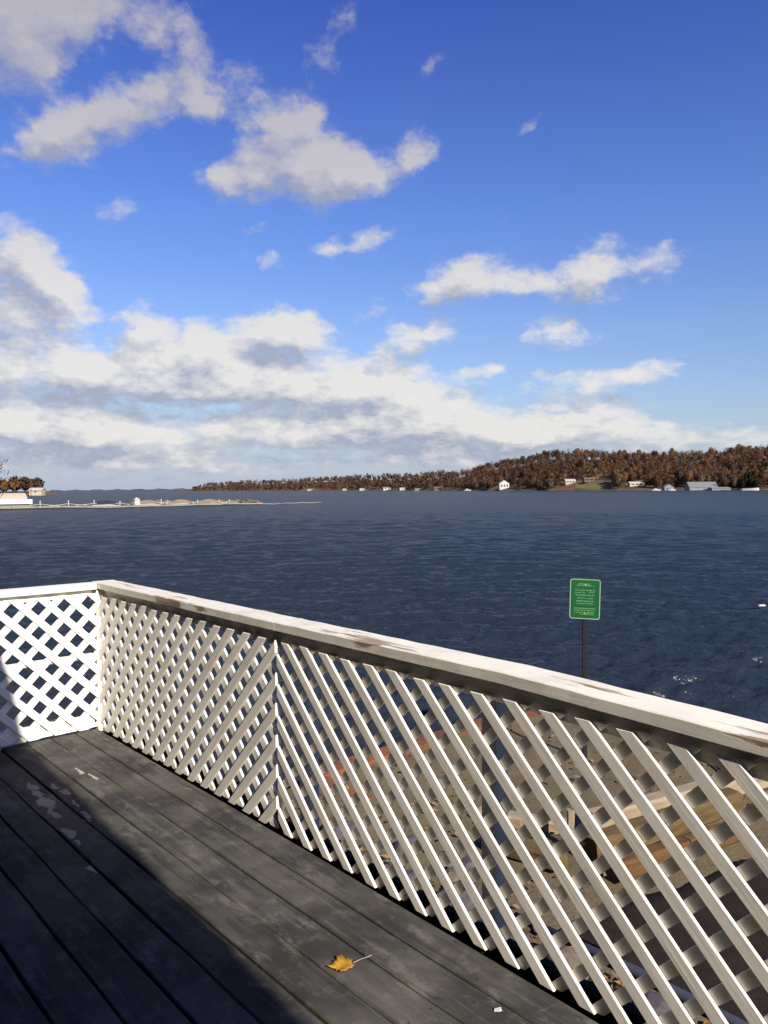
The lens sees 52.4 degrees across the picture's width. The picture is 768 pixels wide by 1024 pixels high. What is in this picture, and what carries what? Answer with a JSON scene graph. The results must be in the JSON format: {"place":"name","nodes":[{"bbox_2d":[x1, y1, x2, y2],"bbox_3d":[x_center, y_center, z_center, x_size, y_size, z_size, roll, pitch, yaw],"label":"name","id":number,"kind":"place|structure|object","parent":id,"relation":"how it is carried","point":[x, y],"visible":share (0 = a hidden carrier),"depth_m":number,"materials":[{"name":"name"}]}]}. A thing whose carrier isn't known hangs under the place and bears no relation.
{"place":"outdoors","nodes":[
{"label":"outdoors","id":0,"kind":"place"},
{"bbox_2d":[0,491,58,494],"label":"headland","id":1,"kind":"structure","parent":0,"point":[46,493],"depth_m":632.65,"materials":[{"name":"brown plant"}]},
{"bbox_2d":[0,480,7,492],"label":"bare tree","id":2,"kind":"object","parent":1,"relation":"on","point":[4,485],"visible":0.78,"depth_m":580.90,"materials":[{"name":"brown plant"}]},
{"bbox_2d":[0,456,8,495],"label":"bare tree","id":3,"kind":"object","parent":1,"relation":"on","point":[0,473],"visible":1,"depth_m":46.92,"materials":[{"name":"grey plant"}]},
{"bbox_2d":[8,475,22,490],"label":"bare tree","id":4,"kind":"object","parent":1,"relation":"on","point":[15,481],"visible":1,"depth_m":594.00,"materials":[{"name":"brown plant"}]},
{"bbox_2d":[20,476,28,492],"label":"bare tree","id":5,"kind":"object","parent":1,"relation":"on","point":[23,479],"visible":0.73,"depth_m":620.58,"materials":[{"name":"brown plant"}]},
{"bbox_2d":[24,478,36,488],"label":"bare tree","id":6,"kind":"object","parent":1,"relation":"on","point":[29,483],"visible":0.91,"depth_m":617.82,"materials":[{"name":"brown plant"}]},
{"bbox_2d":[34,478,44,487],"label":"bare tree","id":7,"kind":"object","parent":1,"relation":"on","point":[39,482],"visible":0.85,"depth_m":625.22,"materials":[{"name":"brown plant"}]},
{"bbox_2d":[28,488,45,495],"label":"house","id":8,"kind":"structure","parent":0,"point":[36,491],"depth_m":556.84,"materials":[{"name":"white wood"}]},
{"bbox_2d":[50,488,201,490],"bbox_3d":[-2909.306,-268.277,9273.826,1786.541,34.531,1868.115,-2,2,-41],"label":"distant shore","id":9,"kind":"structure","parent":0,"point":[157,489],"depth_m":9008.58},
{"bbox_2d":[0,490,767,796],"bbox_3d":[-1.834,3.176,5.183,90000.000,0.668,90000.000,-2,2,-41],"label":"water","id":10,"kind":"structure","parent":0,"point":[681,576],"depth_m":29.47,"materials":[{"name":"blue liquid"}]},
{"bbox_2d":[0,493,31,506],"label":"boat canopy","id":11,"kind":"object","parent":10,"relation":"on","point":[16,499],"visible":0.76,"depth_m":133.39,"materials":[{"name":"beige fabric"}]},
{"bbox_2d":[89,500,118,505],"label":"covered boat","id":12,"kind":"object","parent":10,"relation":"on","point":[105,503],"visible":0.64,"depth_m":145.85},
{"bbox_2d":[0,503,262,509],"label":"floating dock","id":13,"kind":"object","parent":10,"relation":"on","point":[74,507],"visible":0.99,"depth_m":144.59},
{"bbox_2d":[133,497,139,504],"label":"dock box","id":14,"kind":"object","parent":13,"relation":"on","point":[136,500],"visible":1,"depth_m":147.80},
{"bbox_2d":[168,499,193,504],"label":"covered boat","id":15,"kind":"object","parent":10,"relation":"on","point":[180,501],"visible":0.59,"depth_m":156.11,"materials":[{"name":"beige fabric"}]},
{"bbox_2d":[128,499,260,504],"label":"breakwater","id":16,"kind":"object","parent":10,"relation":"on","point":[234,501],"visible":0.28,"depth_m":182.17,"materials":[{"name":"beige stone"}]},
{"bbox_2d":[198,499,220,504],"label":"covered boat","id":17,"kind":"object","parent":10,"relation":"on","point":[209,501],"visible":0.64,"depth_m":160.44,"materials":[{"name":"beige fabric"}]},
{"bbox_2d":[263,502,321,503],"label":"float line","id":18,"kind":"object","parent":10,"relation":"on","point":[294,503],"visible":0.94,"depth_m":178.61,"materials":[{"name":"white plastic"}]},
{"bbox_2d":[740,488,758,489],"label":"moored boat","id":19,"kind":"object","parent":10,"relation":"on","point":[750,489],"visible":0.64,"depth_m":797.38,"materials":[{"name":"white plastic"}]},
{"bbox_2d":[0,0,767,490],"label":"sky","id":20,"kind":"structure","parent":0,"point":[253,240],"materials":[{"name":"blue"}]},
{"bbox_2d":[172,459,767,490],"bbox_3d":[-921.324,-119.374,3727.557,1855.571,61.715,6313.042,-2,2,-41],"label":"hills","id":21,"kind":"structure","parent":0,"point":[561,486],"depth_m":1177.28,"materials":[{"name":"brown plant"}]},
{"bbox_2d":[434,487,447,490],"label":"house","id":22,"kind":"structure","parent":21,"relation":"on","point":[438,488],"depth_m":1456.66,"materials":[{"name":"brown"}]},
{"bbox_2d":[192,445,767,489],"bbox_3d":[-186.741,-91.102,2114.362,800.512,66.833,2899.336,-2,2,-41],"label":"woods","id":23,"kind":"object","parent":21,"relation":"on","point":[410,480],"visible":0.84,"depth_m":1184.87,"materials":[{"name":"plant"}]},
{"bbox_2d":[498,474,503,481],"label":"bare tree","id":24,"kind":"object","parent":21,"relation":"on","point":[501,478],"visible":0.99,"depth_m":1268.84,"materials":[{"name":"brown plant"}]},
{"bbox_2d":[498,480,509,489],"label":"house","id":25,"kind":"structure","parent":21,"relation":"on","point":[503,484],"depth_m":1220.67,"materials":[{"name":"white wood"}]},
{"bbox_2d":[525,478,531,486],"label":"bare tree","id":26,"kind":"object","parent":21,"relation":"on","point":[528,482],"visible":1,"depth_m":1153.29,"materials":[{"name":"brown plant"}]},
{"bbox_2d":[547,478,553,489],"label":"bare tree","id":27,"kind":"object","parent":21,"relation":"on","point":[550,483],"visible":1,"depth_m":1104.92,"materials":[{"name":"brown plant"}]},
{"bbox_2d":[561,473,566,483],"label":"bare tree","id":28,"kind":"object","parent":21,"relation":"on","point":[564,477],"visible":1,"depth_m":1111.51,"materials":[{"name":"brown plant"}]},
{"bbox_2d":[564,479,575,484],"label":"house","id":29,"kind":"structure","parent":21,"relation":"on","point":[568,481],"depth_m":1100.29,"materials":[{"name":"white paint"}]},
{"bbox_2d":[579,456,583,465],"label":"bare tree","id":30,"kind":"object","parent":21,"relation":"on","point":[581,461],"visible":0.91,"depth_m":1132.09,"materials":[{"name":"brown plant"}]},
{"bbox_2d":[583,477,598,481],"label":"house","id":31,"kind":"structure","parent":21,"relation":"on","point":[588,479],"depth_m":1072.28,"materials":[{"name":"brown"}]},
{"bbox_2d":[575,483,607,489],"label":"lawn","id":32,"kind":"structure","parent":21,"relation":"on","point":[600,486],"depth_m":1046.10,"materials":[{"name":"green plant"}]},
{"bbox_2d":[595,459,600,468],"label":"bare tree","id":33,"kind":"object","parent":21,"relation":"on","point":[597,462],"visible":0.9,"depth_m":1095.76,"materials":[{"name":"brown plant"}]},
{"bbox_2d":[613,474,620,485],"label":"bare tree","id":34,"kind":"object","parent":21,"relation":"on","point":[616,477],"visible":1,"depth_m":997.76,"materials":[{"name":"brown plant"}]},
{"bbox_2d":[624,453,630,462],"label":"bare tree","id":35,"kind":"object","parent":21,"relation":"on","point":[627,456],"visible":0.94,"depth_m":1095.00,"materials":[{"name":"brown plant"}]},
{"bbox_2d":[626,466,632,480],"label":"bare tree","id":36,"kind":"object","parent":21,"relation":"on","point":[628,469],"visible":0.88,"depth_m":1025.85,"materials":[{"name":"brown plant"}]},
{"bbox_2d":[629,472,636,479],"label":"bare tree","id":37,"kind":"object","parent":21,"relation":"on","point":[633,476],"visible":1,"depth_m":1016.97,"materials":[{"name":"brown plant"}]},
{"bbox_2d":[628,482,644,486],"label":"house","id":38,"kind":"structure","parent":21,"relation":"on","point":[631,484],"depth_m":989.49,"materials":[{"name":"white paint"}]},
{"bbox_2d":[642,463,648,472],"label":"bare tree","id":39,"kind":"object","parent":21,"relation":"on","point":[644,466],"visible":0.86,"depth_m":1024.71,"materials":[{"name":"brown plant"}]},
{"bbox_2d":[652,474,659,487],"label":"bare tree","id":40,"kind":"object","parent":21,"relation":"on","point":[655,479],"visible":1,"depth_m":950.38,"materials":[{"name":"brown plant"}]},
{"bbox_2d":[662,484,673,489],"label":"house","id":41,"kind":"structure","parent":21,"relation":"on","point":[667,487],"depth_m":926.12,"materials":[{"name":"grey"}]},
{"bbox_2d":[669,448,674,455],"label":"bare tree","id":42,"kind":"object","parent":21,"relation":"on","point":[671,450],"visible":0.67,"depth_m":1084.71,"materials":[{"name":"brown plant"}]},
{"bbox_2d":[677,471,684,483],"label":"bare tree","id":43,"kind":"object","parent":21,"relation":"on","point":[679,477],"visible":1,"depth_m":934.96,"materials":[{"name":"brown plant"}]},
{"bbox_2d":[685,471,692,481],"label":"bare tree","id":44,"kind":"object","parent":21,"relation":"on","point":[688,474],"visible":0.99,"depth_m":924.06,"materials":[{"name":"brown plant"}]},
{"bbox_2d":[696,472,703,481],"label":"bare tree","id":45,"kind":"object","parent":21,"relation":"on","point":[699,477],"visible":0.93,"depth_m":910.95,"materials":[{"name":"brown plant"}]},
{"bbox_2d":[684,482,717,489],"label":"house","id":46,"kind":"structure","parent":21,"relation":"on","point":[696,485],"depth_m":889.55,"materials":[{"name":"grey"}]},
{"bbox_2d":[705,475,711,481],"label":"bare tree","id":47,"kind":"object","parent":21,"relation":"on","point":[708,478],"visible":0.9,"depth_m":911.36,"materials":[{"name":"brown plant"}]},
{"bbox_2d":[707,470,713,477],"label":"bare tree","id":48,"kind":"object","parent":21,"relation":"on","point":[711,472],"visible":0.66,"depth_m":930.93,"materials":[{"name":"brown plant"}]},
{"bbox_2d":[708,487,731,489],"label":"house","id":49,"kind":"structure","parent":21,"relation":"on","point":[719,488],"depth_m":870.95,"materials":[{"name":"grey"}]},
{"bbox_2d":[717,453,723,463],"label":"bare tree","id":50,"kind":"object","parent":21,"relation":"on","point":[719,456],"visible":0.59,"depth_m":982.27,"materials":[{"name":"brown plant"}]},
{"bbox_2d":[718,467,728,478],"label":"bare tree","id":51,"kind":"object","parent":21,"relation":"on","point":[722,470],"visible":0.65,"depth_m":904.79,"materials":[{"name":"brown plant"}]},
{"bbox_2d":[730,474,736,486],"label":"bare tree","id":52,"kind":"object","parent":21,"relation":"on","point":[734,480],"visible":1,"depth_m":872.85,"materials":[{"name":"brown plant"}]},
{"bbox_2d":[735,444,741,452],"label":"bare tree","id":53,"kind":"object","parent":21,"relation":"on","point":[738,445],"visible":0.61,"depth_m":1019.81,"materials":[{"name":"brown plant"}]},
{"bbox_2d":[738,477,745,488],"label":"evergreen tree","id":54,"kind":"object","parent":21,"relation":"on","point":[741,484],"visible":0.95,"depth_m":860.19,"materials":[{"name":"green plant"}]},
{"bbox_2d":[744,472,747,486],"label":"evergreen tree","id":55,"kind":"object","parent":21,"relation":"on","point":[745,479],"visible":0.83,"depth_m":868.71,"materials":[{"name":"green plant"}]},
{"bbox_2d":[751,475,758,487],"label":"evergreen tree","id":56,"kind":"object","parent":21,"relation":"on","point":[754,485],"visible":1,"depth_m":849.76,"materials":[{"name":"green plant"}]},
{"bbox_2d":[754,449,762,457],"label":"bare tree","id":57,"kind":"object","parent":21,"relation":"on","point":[758,451],"visible":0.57,"depth_m":953.12,"materials":[{"name":"brown plant"}]},
{"bbox_2d":[759,470,767,485],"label":"bare tree","id":58,"kind":"object","parent":21,"relation":"on","point":[764,472],"visible":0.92,"depth_m":853.09,"materials":[{"name":"brown plant"}]},
{"bbox_2d":[267,714,767,1023],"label":"beach","id":59,"kind":"structure","parent":0,"point":[705,865],"depth_m":6.98,"materials":[{"name":"brown sand"}]},
{"bbox_2d":[260,800,285,810],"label":"rock","id":60,"kind":"object","parent":59,"relation":"on","point":[283,805],"visible":0.05,"depth_m":6.90,"materials":[{"name":"beige stone"}]},
{"bbox_2d":[393,834,416,851],"bbox_3d":[0.173,2.662,6.243,0.207,0.136,0.166,-1,2,-16],"label":"rock","id":61,"kind":"object","parent":59,"relation":"on","point":[411,838],"visible":0.39,"depth_m":6.18,"materials":[{"name":"stone"}]},
{"bbox_2d":[324,710,539,800],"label":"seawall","id":62,"kind":"object","parent":59,"relation":"on","point":[422,742],"visible":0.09,"depth_m":8.32,"materials":[{"name":"stone"}]},
{"bbox_2d":[445,868,459,881],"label":"rock","id":63,"kind":"object","parent":59,"relation":"on","point":[452,874],"visible":0.34,"depth_m":5.64,"materials":[{"name":"beige stone"}]},
{"bbox_2d":[446,854,464,868],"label":"rock","id":64,"kind":"object","parent":59,"relation":"on","point":[461,856],"visible":0.12,"depth_m":5.87,"materials":[{"name":"beige stone"}]},
{"bbox_2d":[445,855,474,871],"bbox_3d":[0.586,2.671,5.878,0.286,0.130,0.254,-4,-11,-1],"label":"rock","id":65,"kind":"object","parent":59,"relation":"on","point":[467,862],"visible":0.22,"depth_m":5.80,"materials":[{"name":"stone"}]},
{"bbox_2d":[298,816,629,1002],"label":"soil","id":66,"kind":"structure","parent":59,"relation":"on","point":[588,979],"depth_m":4.55,"materials":[{"name":"brown soil"}]},
{"bbox_2d":[327,818,348,838],"bbox_3d":[-0.385,2.629,6.405,0.211,0.204,0.328,15,22,23],"label":"rock","id":67,"kind":"object","parent":66,"relation":"on","point":[338,832],"visible":0.14,"depth_m":6.30,"materials":[{"name":"stone"}]},
{"bbox_2d":[323,820,355,831],"bbox_3d":[-0.366,2.634,6.495,0.313,0.142,0.340,-3,-12,-6],"label":"rock","id":68,"kind":"object","parent":66,"relation":"on","point":[351,826],"visible":0.12,"depth_m":6.42,"materials":[{"name":"stone"}]},
{"bbox_2d":[396,867,424,881],"bbox_3d":[0.125,2.687,5.634,0.421,0.193,0.300,-14,1,-22],"label":"rock","id":69,"kind":"object","parent":66,"relation":"on","point":[411,874],"visible":0.11,"depth_m":5.56,"materials":[{"name":"stone"}]},
{"bbox_2d":[436,888,481,911],"bbox_3d":[0.513,2.674,5.302,0.350,0.219,0.284,0,2,10],"label":"rock","id":70,"kind":"object","parent":66,"relation":"on","point":[467,902],"visible":0.16,"depth_m":5.25,"materials":[{"name":"stone"}]},
{"bbox_2d":[511,931,530,942],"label":"rock","id":71,"kind":"object","parent":66,"relation":"on","point":[526,935],"visible":0.07,"depth_m":4.84,"materials":[{"name":"stone"}]},
{"bbox_2d":[546,945,588,979],"bbox_3d":[1.097,2.689,4.626,0.212,0.158,0.282,1,13,-40],"label":"rock","id":72,"kind":"object","parent":66,"relation":"on","point":[571,957],"visible":0.2,"depth_m":4.60,"materials":[{"name":"beige stone"}]},
{"bbox_2d":[630,991,670,1015],"bbox_3d":[1.468,2.689,4.219,0.202,0.172,0.296,-1,-11,-24],"label":"rock","id":73,"kind":"object","parent":66,"relation":"on","point":[658,1004],"visible":0.24,"depth_m":4.16,"materials":[{"name":"stone"}]},
{"bbox_2d":[281,726,746,1023],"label":"leaf litter","id":74,"kind":"object","parent":59,"relation":"on","point":[527,929],"visible":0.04,"depth_m":6.00,"materials":[{"name":"brown plant"}]},
{"bbox_2d":[477,806,566,834],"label":"rocks","id":75,"kind":"object","parent":59,"relation":"on","point":[515,819],"visible":0.24,"depth_m":6.52,"materials":[{"name":"beige stone"}]},
{"bbox_2d":[481,837,567,870],"bbox_3d":[1.073,2.615,6.024,0.690,0.126,0.162,-5,-2,43],"label":"timber","id":76,"kind":"object","parent":59,"relation":"on","point":[534,850],"visible":0.24,"depth_m":5.90,"materials":[{"name":"brown wood"}]},
{"bbox_2d":[567,808,574,830],"bbox_3d":[1.469,2.553,6.143,0.066,0.434,0.058,0,0,4],"label":"stake","id":77,"kind":"object","parent":59,"relation":"on","point":[570,818],"visible":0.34,"depth_m":6.12,"materials":[{"name":"beige wood"}]},
{"bbox_2d":[569,578,600,758],"bbox_3d":[2.100,1.747,8.159,0.324,2.111,0.026,0,2,14],"label":"green sign","id":78,"kind":"object","parent":59,"relation":"on","point":[584,600],"visible":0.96,"depth_m":8.14,"materials":[{"name":"green metal"}]},
{"bbox_2d":[513,912,747,1023],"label":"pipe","id":79,"kind":"object","parent":59,"relation":"on","point":[636,972],"visible":0.33,"depth_m":4.49,"materials":[{"name":"grey metal"}]},
{"bbox_2d":[581,787,742,861],"bbox_3d":[2.295,2.524,6.333,1.749,0.186,0.182,-2,2,-31],"label":"timber","id":80,"kind":"object","parent":59,"relation":"on","point":[706,812],"visible":0.38,"depth_m":6.26,"materials":[{"name":"brown wood"}]},
{"bbox_2d":[579,858,767,1022],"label":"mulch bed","id":81,"kind":"object","parent":59,"relation":"on","point":[709,924],"visible":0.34,"depth_m":4.88,"materials":[{"name":"brown wood"}]},
{"bbox_2d":[588,778,767,827],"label":"timber","id":82,"kind":"object","parent":59,"relation":"on","point":[657,800],"visible":0.21,"depth_m":6.64,"materials":[{"name":"beige wood"}]},
{"bbox_2d":[608,822,748,882],"bbox_3d":[2.279,2.566,5.957,1.430,0.148,0.143,-1,2,-29],"label":"timber","id":83,"kind":"object","parent":59,"relation":"on","point":[659,852],"visible":0.3,"depth_m":5.75,"materials":[{"name":"brown wood"}]},
{"bbox_2d":[683,827,712,842],"bbox_3d":[2.444,2.528,6.011,0.321,0.108,0.100,-3,3,-26],"label":"leaf","id":84,"kind":"object","parent":83,"relation":"on","point":[691,838],"visible":0.18,"depth_m":5.95,"materials":[{"name":"brown plant"}]},
{"bbox_3d":[-5.251,-2.063,1.370,8.077,9.800,29.000,-2,2,-41],"label":"house","id":85,"kind":"object","parent":59,"relation":"on","visible":0},
{"bbox_2d":[0,729,598,1023],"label":"deck","id":86,"kind":"structure","parent":85,"relation":"attached to","point":[136,887],"depth_m":2.78,"materials":[{"name":"grey wood"}]},
{"bbox_2d":[0,582,109,746],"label":"lattice fence","id":87,"kind":"object","parent":86,"relation":"attached to","point":[15,732],"visible":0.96,"depth_m":4.88,"materials":[{"name":"white wood"}]},
{"bbox_2d":[326,954,371,970],"bbox_3d":[-0.120,1.463,2.548,0.136,0.018,0.088,-2,2,-41],"label":"fallen leaf","id":88,"kind":"object","parent":86,"relation":"on","point":[341,963],"visible":1,"depth_m":2.54,"materials":[{"name":"plant"}]},
{"bbox_2d":[174,763,598,1018],"bbox_3d":[-0.264,1.437,3.407,0.142,0.125,3.606,-2,2,-41],"label":"leaf debris","id":89,"kind":"object","parent":86,"relation":"on","point":[288,820],"visible":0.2,"depth_m":3.60,"materials":[{"name":"brown plant"}]},
{"bbox_2d":[92,580,767,1023],"bbox_3d":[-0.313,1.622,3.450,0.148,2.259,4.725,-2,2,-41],"label":"lattice fence","id":90,"kind":"object","parent":86,"relation":"attached to","point":[688,736],"visible":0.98,"depth_m":2.66,"materials":[{"name":"white wood"}]},
{"bbox_2d":[494,1007,501,1011],"bbox_3d":[0.338,1.477,2.312,0.025,0.004,0.016,-1,2,-17],"label":"paint flake","id":91,"kind":"object","parent":86,"relation":"on","point":[498,1009],"visible":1,"depth_m":2.31,"materials":[{"name":"white paint"}]},
{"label":"boat lift","id":92,"kind":"object","parent":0,"visible":0},
{"bbox_2d":[140,500,160,504],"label":"covered boat","id":93,"kind":"object","parent":92,"relation":"on","point":[147,502],"visible":0.49,"depth_m":151.52,"materials":[{"name":"beige fabric"}]}
]}

